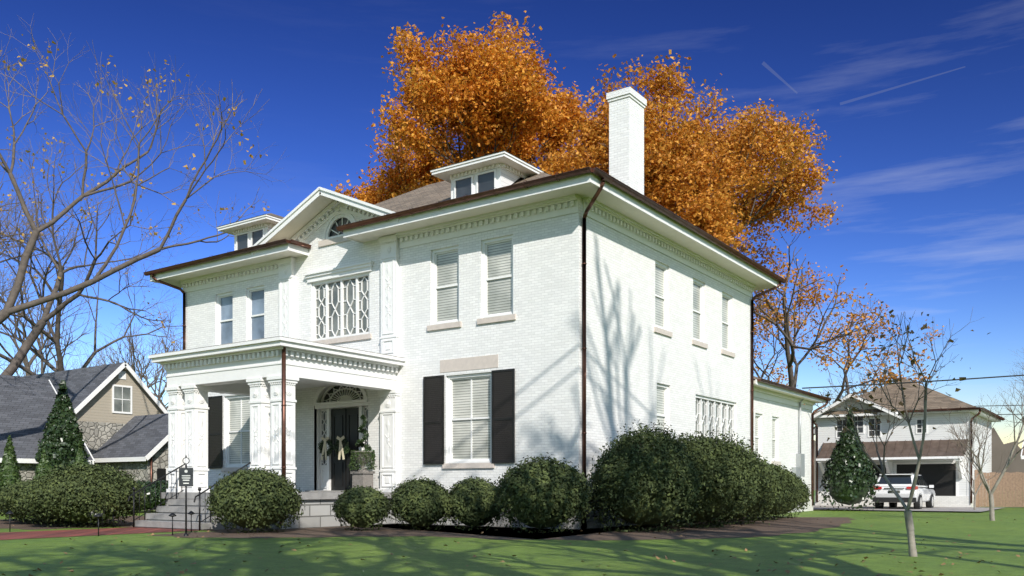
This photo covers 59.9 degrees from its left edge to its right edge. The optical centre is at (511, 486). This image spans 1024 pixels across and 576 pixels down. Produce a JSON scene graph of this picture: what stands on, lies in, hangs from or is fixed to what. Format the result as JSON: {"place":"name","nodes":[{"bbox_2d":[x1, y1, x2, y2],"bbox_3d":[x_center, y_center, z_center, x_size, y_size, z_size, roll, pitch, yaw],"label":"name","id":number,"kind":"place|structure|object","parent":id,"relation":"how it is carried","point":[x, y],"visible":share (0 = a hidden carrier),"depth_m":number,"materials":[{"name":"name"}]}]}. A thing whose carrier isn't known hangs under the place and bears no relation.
{"place":"outdoors","nodes":[
{"label":"outdoors","id":0,"kind":"place"},
{"bbox_2d":[330,139,435,203],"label":"oak","id":1,"kind":"object","parent":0,"point":[380,191],"depth_m":49.30,"materials":[{"name":"orange plant"}]},
{"bbox_2d":[350,11,597,204],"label":"oak","id":2,"kind":"object","parent":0,"point":[507,77],"depth_m":41.74,"materials":[{"name":"orange plant"}]},
{"bbox_2d":[0,490,1023,575],"bbox_3d":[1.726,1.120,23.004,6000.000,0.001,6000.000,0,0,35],"label":"ground","id":3,"kind":"structure","parent":0,"point":[97,555],"depth_m":14.83,"materials":[{"name":"green plant"}]},
{"bbox_2d":[0,183,19,365],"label":"bare tree","id":4,"kind":"object","parent":3,"relation":"on","point":[7,234],"visible":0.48,"depth_m":54.46,"materials":[{"name":"brown plant"}]},
{"bbox_2d":[0,435,21,488],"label":"arborvitae","id":5,"kind":"object","parent":3,"relation":"on","point":[9,471],"visible":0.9,"depth_m":35.83,"materials":[{"name":"green plant"}]},
{"bbox_2d":[8,345,39,376],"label":"bare tree","id":6,"kind":"object","parent":3,"relation":"on","point":[30,366],"visible":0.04,"depth_m":117.47,"materials":[{"name":"brown plant"}]},
{"bbox_2d":[33,447,52,478],"bbox_3d":[-18.471,-0.200,34.988,1.074,2.675,1.137,0,0,35],"label":"arborvitae","id":7,"kind":"object","parent":3,"relation":"on","point":[43,465],"visible":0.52,"depth_m":34.85,"materials":[{"name":"green plant"}]},
{"bbox_2d":[0,375,94,480],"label":"neighbour","id":8,"kind":"structure","parent":3,"relation":"on","point":[26,405],"depth_m":41.27,"materials":[{"name":"grey"}]},
{"bbox_2d":[0,280,106,375],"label":"bare tree","id":9,"kind":"object","parent":3,"relation":"on","point":[26,363],"visible":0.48,"depth_m":81.18,"materials":[{"name":"brown plant"}]},
{"bbox_2d":[34,380,89,471],"bbox_3d":[-20.210,-1.737,40.045,2.419,6.146,2.433,0,0,35],"label":"evergreen tree","id":10,"kind":"object","parent":3,"relation":"on","point":[59,441],"visible":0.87,"depth_m":39.50,"materials":[{"name":"green plant"}]},
{"bbox_2d":[73,437,85,466],"bbox_3d":[-16.534,-0.378,33.982,0.840,3.050,0.891,0,0,35],"label":"arborvitae","id":11,"kind":"object","parent":3,"relation":"on","point":[79,456],"visible":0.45,"depth_m":33.93,"materials":[{"name":"green plant"}]},
{"bbox_2d":[0,172,182,374],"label":"bare tree","id":12,"kind":"object","parent":3,"relation":"on","point":[54,338],"visible":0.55,"depth_m":52.80,"materials":[{"name":"brown plant"}]},
{"bbox_2d":[22,362,167,466],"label":"house gable","id":13,"kind":"structure","parent":3,"relation":"on","point":[109,401],"depth_m":44.79,"materials":[{"name":"beige"}]},
{"bbox_2d":[88,508,104,527],"bbox_3d":[-11.233,0.820,24.013,0.420,0.600,0.028,0,0,-25],"label":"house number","id":14,"kind":"object","parent":3,"relation":"on","point":[92,512],"visible":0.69,"depth_m":23.97,"materials":[{"name":"black metal"}]},
{"bbox_2d":[0,527,197,539],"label":"brick walk","id":15,"kind":"structure","parent":3,"relation":"on","point":[58,533],"depth_m":21.43,"materials":[{"name":"red brick"}]},
{"bbox_2d":[6,509,194,535],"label":"path lights","id":16,"kind":"object","parent":15,"relation":"on","point":[98,515],"visible":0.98,"depth_m":21.86,"materials":[{"name":"black metal"}]},
{"bbox_2d":[128,462,250,530],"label":"step railings","id":17,"kind":"object","parent":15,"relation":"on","point":[160,478],"visible":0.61,"depth_m":24.17,"materials":[{"name":"black metal"}]},
{"bbox_2d":[0,126,198,375],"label":"bare tree","id":18,"kind":"object","parent":3,"relation":"on","point":[11,369],"depth_m":47.06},
{"bbox_2d":[92,413,167,510],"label":"neighbour wing","id":19,"kind":"structure","parent":3,"relation":"on","point":[137,446],"depth_m":42.29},
{"bbox_2d":[83,306,182,410],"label":"bare tree","id":20,"kind":"object","parent":3,"relation":"on","point":[132,350],"visible":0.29,"depth_m":74.45,"materials":[{"name":"brown plant"}]},
{"bbox_2d":[94,328,182,408],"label":"bare tree","id":21,"kind":"object","parent":3,"relation":"on","point":[156,381],"visible":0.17,"depth_m":96.73,"materials":[{"name":"brown plant"}]},
{"bbox_2d":[0,14,292,324],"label":"bare tree","id":22,"kind":"object","parent":3,"relation":"on","point":[8,310],"depth_m":36.53,"materials":[{"name":"brown plant"}]},
{"bbox_2d":[135,480,167,512],"bbox_3d":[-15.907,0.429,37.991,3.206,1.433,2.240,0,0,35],"label":"hedge","id":23,"kind":"object","parent":3,"relation":"on","point":[148,491],"visible":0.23,"depth_m":37.25,"materials":[{"name":"green plant"}]},
{"bbox_2d":[0,516,853,539],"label":"mulch bed","id":24,"kind":"object","parent":3,"relation":"on","point":[779,526],"visible":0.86,"depth_m":21.98,"materials":[{"name":"brown soil"}]},
{"bbox_2d":[0,478,58,520],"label":"boxwood","id":25,"kind":"object","parent":24,"relation":"on","point":[14,515],"visible":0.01,"depth_m":28.41,"materials":[{"name":"green plant"}]},
{"bbox_2d":[0,475,123,523],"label":"boxwood","id":26,"kind":"object","parent":24,"relation":"on","point":[8,494],"visible":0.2,"depth_m":25.66,"materials":[{"name":"green plant"}]},
{"bbox_2d":[12,459,147,527],"bbox_3d":[-12.043,0.192,24.747,3.627,1.888,3.590,0,0,35],"label":"boxwood","id":27,"kind":"object","parent":24,"relation":"on","point":[73,495],"visible":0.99,"depth_m":24.00,"materials":[{"name":"green plant"}]},
{"bbox_2d":[179,456,192,535],"bbox_3d":[-7.364,0.200,20.059,0.300,1.840,0.115,0,0,-27],"label":"historic marker","id":28,"kind":"object","parent":24,"relation":"on","point":[185,476],"visible":0.97,"depth_m":20.04,"materials":[{"name":"black metal"}]},
{"bbox_2d":[203,465,304,532],"bbox_3d":[-6.279,0.312,21.624,2.410,1.641,2.412,0,0,35],"label":"boxwood","id":29,"kind":"object","parent":24,"relation":"on","point":[254,499],"visible":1,"depth_m":20.93,"materials":[{"name":"green plant"}]},
{"bbox_2d":[330,485,392,530],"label":"boxwood","id":30,"kind":"object","parent":24,"relation":"on","point":[365,507],"visible":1,"depth_m":22.07,"materials":[{"name":"green plant"}]},
{"bbox_2d":[387,475,453,529],"bbox_3d":[-2.321,0.423,22.784,1.739,1.424,1.861,0,0,35],"label":"boxwood","id":31,"kind":"object","parent":24,"relation":"on","point":[419,502],"visible":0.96,"depth_m":22.28,"materials":[{"name":"green plant"}]},
{"bbox_2d":[446,475,506,530],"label":"boxwood","id":32,"kind":"object","parent":24,"relation":"on","point":[471,502],"visible":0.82,"depth_m":22.37,"materials":[{"name":"green plant"}]},
{"bbox_2d":[490,452,594,533],"bbox_3d":[0.798,0.147,21.349,2.650,1.956,2.592,0,0,35],"label":"boxwood","id":33,"kind":"object","parent":24,"relation":"on","point":[543,493],"visible":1,"depth_m":20.68,"materials":[{"name":"green plant"}]},
{"bbox_2d":[586,420,708,532],"bbox_3d":[3.302,-0.295,22.350,3.264,2.858,3.324,0,0,35],"label":"boxwood","id":34,"kind":"object","parent":24,"relation":"on","point":[643,476],"visible":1,"depth_m":21.54,"materials":[{"name":"green plant"}]},
{"bbox_2d":[654,429,766,527],"bbox_3d":[5.076,-0.212,24.204,3.931,2.697,3.763,0,0,35],"label":"boxwood","id":35,"kind":"object","parent":24,"relation":"on","point":[726,470],"visible":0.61,"depth_m":23.26,"materials":[{"name":"green plant"}]},
{"bbox_2d":[692,445,792,525],"bbox_3d":[6.458,-0.103,26.467,3.367,2.476,3.938,0,0,-4],"label":"boxwood","id":36,"kind":"object","parent":24,"relation":"on","point":[771,485],"visible":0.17,"depth_m":25.70,"materials":[{"name":"green plant"}]},
{"bbox_2d":[733,461,801,520],"bbox_3d":[8.105,0.059,29.441,2.935,2.162,3.466,0,0,35],"label":"boxwood","id":37,"kind":"object","parent":24,"relation":"on","point":[787,480],"visible":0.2,"depth_m":28.70,"materials":[{"name":"green plant"}]},
{"bbox_2d":[758,468,812,517],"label":"boxwood","id":38,"kind":"object","parent":24,"relation":"on","point":[804,494],"visible":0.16,"depth_m":31.04,"materials":[{"name":"green plant"}]},
{"bbox_2d":[135,87,830,530],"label":"house","id":39,"kind":"structure","parent":3,"relation":"on","point":[491,317],"depth_m":25.86,"materials":[{"name":"brick"}]},
{"bbox_2d":[318,436,349,457],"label":"wreaths","id":40,"kind":"object","parent":39,"relation":"attached to","point":[336,447],"visible":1,"depth_m":27.71,"materials":[{"name":"green plant"}]},
{"bbox_2d":[321,436,344,459],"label":"ribbon bows","id":41,"kind":"object","parent":40,"relation":"attached to","point":[340,444],"visible":1,"depth_m":27.57,"materials":[{"name":"beige fabric"}]},
{"bbox_2d":[350,451,374,487],"bbox_3d":[-4.464,-0.440,26.577,0.720,1.220,0.720,0,0,35],"label":"planter","id":42,"kind":"object","parent":39,"relation":"on","point":[363,477],"visible":0.78,"depth_m":26.40,"materials":[{"name":"grey stone"}]},
{"bbox_2d":[349,449,376,470],"bbox_3d":[-4.452,-0.789,26.567,0.891,0.661,0.885,0,0,35],"label":"urn trailer","id":43,"kind":"object","parent":42,"relation":"on","point":[370,465],"visible":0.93,"depth_m":26.36,"materials":[{"name":"green plant"}]},
{"bbox_2d":[355,415,371,450],"bbox_3d":[-4.447,-1.585,26.588,0.515,1.146,0.502,0,0,35],"label":"potted evergreen","id":44,"kind":"object","parent":42,"relation":"on","point":[359,442],"visible":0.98,"depth_m":26.53,"materials":[{"name":"green plant"}]},
{"bbox_2d":[802,375,1023,414],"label":"service wires","id":45,"kind":"object","parent":39,"relation":"attached to","point":[924,381],"visible":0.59,"depth_m":38.70,"materials":[{"name":"black"}]},
{"bbox_2d":[2,517,1019,575],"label":"fallen leaves","id":46,"kind":"object","parent":3,"relation":"on","point":[786,571],"visible":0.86,"depth_m":13.36,"materials":[{"name":"orange plant"}]},
{"bbox_2d":[814,369,878,445],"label":"bare tree","id":47,"kind":"object","parent":3,"relation":"on","point":[861,388],"visible":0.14,"depth_m":117.87,"materials":[{"name":"brown plant"}]},
{"bbox_2d":[817,406,879,510],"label":"holly cone","id":48,"kind":"object","parent":3,"relation":"on","point":[848,472],"visible":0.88,"depth_m":40.38,"materials":[{"name":"green plant"}]},
{"bbox_2d":[803,301,988,556],"bbox_3d":[5.962,-0.756,14.191,2.858,4.166,3.106,0,0,35],"label":"young tree","id":49,"kind":"object","parent":3,"relation":"on","point":[912,550],"depth_m":14.01,"materials":[{"name":"brown plant"}]},
{"bbox_2d":[813,505,999,511],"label":"driveway","id":50,"kind":"structure","parent":3,"relation":"on","point":[967,509],"depth_m":43.01,"materials":[{"name":"grey concrete"}]},
{"bbox_2d":[873,473,934,508],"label":"suv","id":51,"kind":"object","parent":50,"relation":"on","point":[901,484],"visible":0.79,"depth_m":42.05,"materials":[{"name":"white metal"}]},
{"bbox_2d":[814,379,1004,506],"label":"garage","id":52,"kind":"structure","parent":3,"relation":"on","point":[951,488],"depth_m":47.24,"materials":[{"name":"white"}]},
{"bbox_2d":[814,427,1023,490],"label":"distant treeline","id":53,"kind":"object","parent":3,"relation":"on","point":[1016,464],"visible":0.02,"depth_m":227.71,"materials":[{"name":"brown plant"}]},
{"bbox_2d":[944,443,1013,509],"bbox_3d":[20.870,-0.370,39.975,2.876,3.383,2.660,0,0,-25],"label":"young tree","id":54,"kind":"object","parent":3,"relation":"on","point":[973,490],"visible":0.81,"depth_m":39.96,"materials":[{"name":"brown plant"}]},
{"bbox_2d":[940,375,1023,520],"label":"young tree","id":55,"kind":"object","parent":3,"relation":"on","point":[991,496],"visible":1,"depth_m":28.91,"materials":[{"name":"brown plant"}]},
{"bbox_2d":[975,470,1023,506],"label":"fence","id":56,"kind":"object","parent":3,"relation":"on","point":[1013,489],"visible":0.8,"depth_m":46.10,"materials":[{"name":"brown wood"}]},
{"bbox_2d":[997,351,1023,441],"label":"bare tree","id":57,"kind":"object","parent":3,"relation":"on","point":[1019,391],"visible":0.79,"depth_m":86.56,"materials":[{"name":"brown plant"}]},
{"bbox_2d":[1021,442,1023,458],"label":"neighbour","id":58,"kind":"structure","parent":3,"relation":"on","point":[1022,454],"depth_m":50.18,"materials":[{"name":"beige"}]},
{"bbox_2d":[0,0,1023,447],"label":"sky","id":59,"kind":"structure","parent":0,"point":[920,102],"materials":[{"name":"blue"}]},
{"bbox_2d":[516,50,842,274],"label":"oak","id":60,"kind":"object","parent":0,"point":[705,216],"depth_m":41.80,"materials":[{"name":"orange plant"}]},
{"bbox_2d":[740,219,943,434],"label":"oak","id":61,"kind":"object","parent":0,"point":[803,301],"depth_m":52.18,"materials":[{"name":"orange plant"}]},
{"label":"oak","id":62,"kind":"object","parent":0,"visible":0},
{"bbox_2d":[429,116,601,183],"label":"oak","id":63,"kind":"object","parent":62,"relation":"attached to","point":[475,157],"depth_m":49.08,"materials":[{"name":"orange plant"}]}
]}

